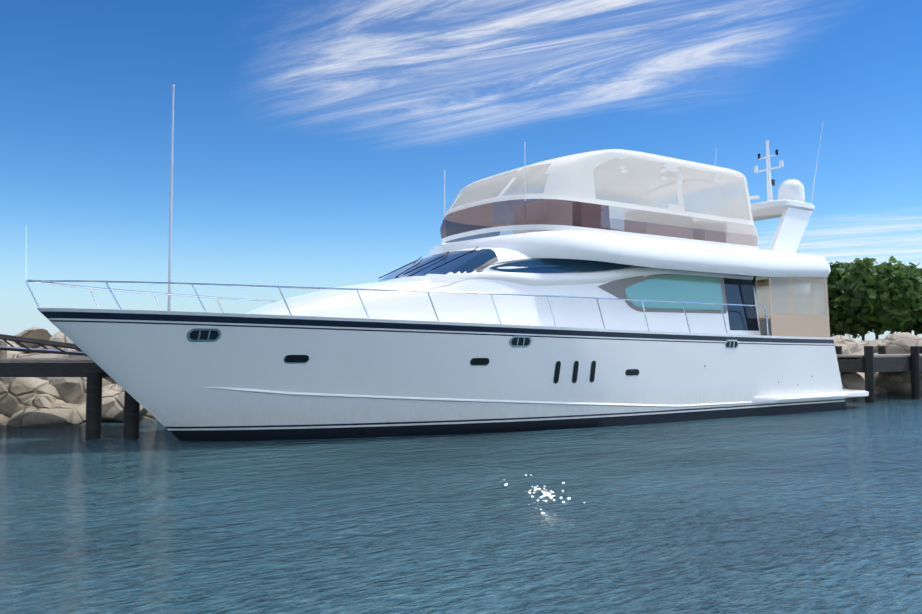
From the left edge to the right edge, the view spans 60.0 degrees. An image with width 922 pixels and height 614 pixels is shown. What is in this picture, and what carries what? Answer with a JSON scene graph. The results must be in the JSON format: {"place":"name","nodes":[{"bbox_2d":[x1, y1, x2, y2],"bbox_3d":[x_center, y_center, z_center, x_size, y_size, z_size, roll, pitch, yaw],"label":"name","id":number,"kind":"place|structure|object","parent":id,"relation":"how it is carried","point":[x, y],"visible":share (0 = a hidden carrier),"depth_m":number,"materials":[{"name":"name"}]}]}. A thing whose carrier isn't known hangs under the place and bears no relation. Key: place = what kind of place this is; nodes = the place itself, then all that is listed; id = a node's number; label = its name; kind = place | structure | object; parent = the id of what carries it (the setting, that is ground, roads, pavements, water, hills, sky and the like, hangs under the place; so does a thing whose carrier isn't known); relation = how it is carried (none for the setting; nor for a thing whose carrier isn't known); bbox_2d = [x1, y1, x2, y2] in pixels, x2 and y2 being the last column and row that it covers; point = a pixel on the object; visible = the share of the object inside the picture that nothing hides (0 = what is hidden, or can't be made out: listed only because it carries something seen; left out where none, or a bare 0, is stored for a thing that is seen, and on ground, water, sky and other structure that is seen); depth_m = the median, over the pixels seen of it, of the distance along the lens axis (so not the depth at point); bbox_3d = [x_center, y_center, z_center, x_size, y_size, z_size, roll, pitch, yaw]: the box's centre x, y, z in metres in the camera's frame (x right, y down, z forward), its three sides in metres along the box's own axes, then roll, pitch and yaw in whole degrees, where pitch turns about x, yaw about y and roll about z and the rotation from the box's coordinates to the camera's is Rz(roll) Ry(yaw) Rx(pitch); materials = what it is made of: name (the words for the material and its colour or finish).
{"place":"outdoors","nodes":[
{"label":"outdoors","id":0,"kind":"place"},
{"bbox_2d":[0,394,921,613],"bbox_3d":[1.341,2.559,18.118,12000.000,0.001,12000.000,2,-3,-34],"label":"water","id":1,"kind":"structure","parent":0,"point":[815,512],"depth_m":7.57,"materials":[{"name":"blue liquid"}]},
{"bbox_2d":[0,327,119,426],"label":"breakwater rocks","id":2,"kind":"object","parent":1,"relation":"on","point":[39,401],"visible":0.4,"depth_m":17.21,"materials":[{"name":"stone"}]},
{"bbox_2d":[0,358,139,439],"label":"dock","id":3,"kind":"object","parent":1,"relation":"on","point":[92,371],"visible":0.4,"depth_m":14.48,"materials":[{"name":"brown wood"}]},
{"bbox_2d":[0,334,86,358],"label":"gangway","id":4,"kind":"object","parent":3,"relation":"on","point":[4,347],"visible":0.58,"depth_m":15.22,"materials":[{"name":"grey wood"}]},
{"bbox_2d":[167,84,174,310],"bbox_3d":[-5.876,-1.755,16.168,0.129,5.580,0.129,1,-3,-11],"label":"antenna","id":5,"kind":"object","parent":3,"relation":"on","point":[170,225],"visible":0.69,"depth_m":16.16,"materials":[{"name":"grey metal"}]},
{"bbox_2d":[105,383,156,422],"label":"breakwater rocks","id":6,"kind":"object","parent":1,"relation":"on","point":[115,412],"visible":0.02,"depth_m":17.54,"materials":[{"name":"stone"}]},
{"bbox_2d":[36,308,845,440],"bbox_3d":[1.133,1.868,18.014,19.100,3.170,5.000,2,-3,-34],"label":"yacht hull","id":7,"kind":"object","parent":1,"relation":"on","point":[161,368],"visible":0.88,"depth_m":14.52,"materials":[{"name":"white plastic"}]},
{"bbox_2d":[25,225,768,335],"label":"bow rails","id":8,"kind":"object","parent":7,"relation":"on","point":[51,282],"visible":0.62,"depth_m":14.16,"materials":[{"name":"silver metal"}]},
{"bbox_2d":[379,246,477,278],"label":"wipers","id":9,"kind":"object","parent":7,"relation":"on","point":[472,251],"visible":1,"depth_m":16.58,"materials":[{"name":"black metal"}]},
{"bbox_2d":[205,386,751,407],"bbox_3d":[0.508,1.880,17.598,12.600,0.705,4.739,2,-3,-34],"label":"hull spray rail","id":10,"kind":"object","parent":7,"relation":"on","point":[446,399],"visible":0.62,"depth_m":14.96,"materials":[{"name":"white plastic"}]},
{"bbox_2d":[187,328,812,385],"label":"portholes","id":11,"kind":"object","parent":7,"relation":"on","point":[204,335],"visible":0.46,"depth_m":15.09,"materials":[{"name":"black glass"}]},
{"bbox_2d":[473,258,639,271],"bbox_3d":[1.091,-0.745,18.119,4.600,0.516,3.897,2,-3,-34],"label":"window surround","id":12,"kind":"object","parent":7,"relation":"attached to","point":[482,267],"visible":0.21,"depth_m":15.77,"materials":[{"name":"white plastic"}]},
{"bbox_2d":[489,258,632,272],"bbox_3d":[1.133,-0.763,18.148,4.000,0.432,3.891,2,-3,-34],"label":"window glass","id":13,"kind":"object","parent":12,"relation":"in","point":[553,265],"visible":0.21,"depth_m":16.43,"materials":[{"name":"blue glass"}]},
{"bbox_2d":[429,230,830,279],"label":"flybridge deck","id":14,"kind":"structure","parent":7,"relation":"on","point":[662,253],"depth_m":17.31,"materials":[{"name":"white plastic"}]},
{"bbox_2d":[440,149,757,248],"bbox_3d":[3.281,-2.499,19.665,7.742,2.140,4.033,2,-3,-34],"label":"flybridge enclosure","id":15,"kind":"object","parent":14,"relation":"on","point":[608,190],"visible":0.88,"depth_m":17.67,"materials":[{"name":"white plastic"}]},
{"bbox_2d":[514,220,725,242],"bbox_3d":[3.527,-2.420,19.825,5.550,2.069,3.584,2,-3,-34],"label":"flybridge seating","id":16,"kind":"object","parent":14,"relation":"on","point":[677,231],"depth_m":18.93,"materials":[{"name":"white"}]},
{"bbox_2d":[751,199,814,252],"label":"radar arch","id":17,"kind":"structure","parent":14,"relation":"on","point":[795,216],"depth_m":21.18,"materials":[{"name":"white plastic"}]},
{"bbox_2d":[444,125,822,216],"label":"antennas","id":18,"kind":"object","parent":17,"relation":"on","point":[791,189],"visible":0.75,"depth_m":21.84,"materials":[{"name":"white painted fiberglass"},{"name":"white painted metal"}]},
{"bbox_2d":[621,274,726,313],"bbox_3d":[3.829,-0.293,19.917,3.510,1.037,4.062,2,-3,-34],"label":"window frame","id":19,"kind":"object","parent":7,"relation":"on","point":[630,304],"visible":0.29,"depth_m":18.07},
{"bbox_2d":[625,275,723,309],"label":"cabin window","id":20,"kind":"structure","parent":19,"relation":"in","point":[693,288],"depth_m":18.33,"materials":[{"name":"teal glass"}]},
{"bbox_2d":[756,277,829,336],"bbox_3d":[7.297,0.083,22.205,2.542,1.640,4.828,2,-3,-34],"label":"cockpit canvas","id":21,"kind":"object","parent":7,"relation":"on","point":[796,306],"visible":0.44,"depth_m":20.29,"materials":[{"name":"beige fabric"}]},
{"bbox_2d":[752,389,868,402],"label":"swim platform","id":22,"kind":"structure","parent":7,"relation":"attached to","point":[846,393],"depth_m":20.11,"materials":[{"name":"white plastic"}]},
{"bbox_2d":[528,487,569,512],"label":"sun glints","id":23,"kind":"object","parent":1,"relation":"on","point":[544,495],"visible":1,"depth_m":8.79,"materials":[{"name":"white liquid"}]},
{"bbox_2d":[835,346,921,402],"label":"dock","id":24,"kind":"object","parent":1,"relation":"on","point":[868,362],"visible":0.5,"depth_m":24.59,"materials":[{"name":"brown wood"}]},
{"bbox_2d":[0,0,921,340],"label":"sky","id":25,"kind":"structure","parent":0,"point":[314,141],"materials":[{"name":"blue"}]},
{"bbox_2d":[246,248,760,334],"bbox_3d":[1.049,-0.226,18.065,12.500,1.922,4.207,2,-3,-34],"label":"cabin superstructure","id":26,"kind":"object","parent":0,"point":[523,310],"depth_m":15.58,"materials":[{"name":"white plastic"}]},
{"bbox_2d":[431,267,753,285],"bbox_3d":[2.320,-0.546,18.926,9.350,0.635,4.099,2,-3,-34],"label":"house wing moulding","id":27,"kind":"object","parent":26,"relation":"attached to","point":[551,279],"visible":0.52,"depth_m":16.50,"materials":[{"name":"white plastic"}]},
{"bbox_2d":[597,276,643,300],"bbox_3d":[2.486,-0.314,19.025,1.650,0.830,4.038,2,-3,-34],"label":"window surround","id":28,"kind":"object","parent":26,"relation":"attached to","point":[614,287],"visible":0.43,"depth_m":17.26,"materials":[{"name":"grey plastic"}]},
{"bbox_2d":[724,278,758,330],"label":"saloon door","id":29,"kind":"structure","parent":26,"relation":"attached to","point":[740,291],"depth_m":19.52,"materials":[{"name":"black glass"}]},
{"bbox_2d":[752,276,771,335],"bbox_3d":[7.296,0.125,22.203,2.500,1.625,3.900,2,-3,-34],"label":"cockpit interior","id":30,"kind":"object","parent":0,"point":[763,328],"depth_m":21.79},
{"bbox_2d":[833,332,921,397],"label":"shore rocks","id":31,"kind":"object","parent":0,"point":[899,382],"depth_m":28.31,"materials":[{"name":"stone"}]},
{"bbox_3d":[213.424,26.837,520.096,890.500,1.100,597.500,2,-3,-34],"label":"shore ground","id":32,"kind":"structure","parent":0,"visible":0},
{"bbox_2d":[830,322,837,336],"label":"tree","id":33,"kind":"object","parent":32,"relation":"on","point":[834,326],"visible":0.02,"depth_m":131.70,"materials":[{"name":"green plant"}]},
{"bbox_2d":[827,259,868,335],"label":"tree","id":34,"kind":"object","parent":32,"relation":"on","point":[839,271],"visible":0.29,"depth_m":101.99,"materials":[{"name":"green plant"}]},
{"bbox_2d":[845,331,859,338],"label":"tree","id":35,"kind":"object","parent":32,"relation":"on","point":[855,334],"visible":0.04,"depth_m":134.32,"materials":[{"name":"green plant"}]},
{"bbox_2d":[834,256,918,339],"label":"tree","id":36,"kind":"object","parent":32,"relation":"on","point":[852,278],"visible":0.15,"depth_m":97.86,"materials":[{"name":"green plant"}]},
{"bbox_2d":[848,264,921,333],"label":"tree","id":37,"kind":"object","parent":32,"relation":"on","point":[893,287],"visible":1,"depth_m":94.06,"materials":[{"name":"green plant"}]},
{"bbox_2d":[886,262,921,335],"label":"tree","id":38,"kind":"object","parent":32,"relation":"on","point":[912,266],"depth_m":107.15,"materials":[{"name":"green plant"}]},
{"bbox_2d":[894,265,921,334],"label":"tree","id":39,"kind":"object","parent":32,"relation":"on","point":[910,330],"depth_m":107.83,"materials":[{"name":"green plant"}]},
{"bbox_2d":[908,273,921,333],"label":"tree","id":40,"kind":"object","parent":32,"relation":"on","point":[917,325],"visible":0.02,"depth_m":98.63,"materials":[{"name":"green plant"}]}
]}

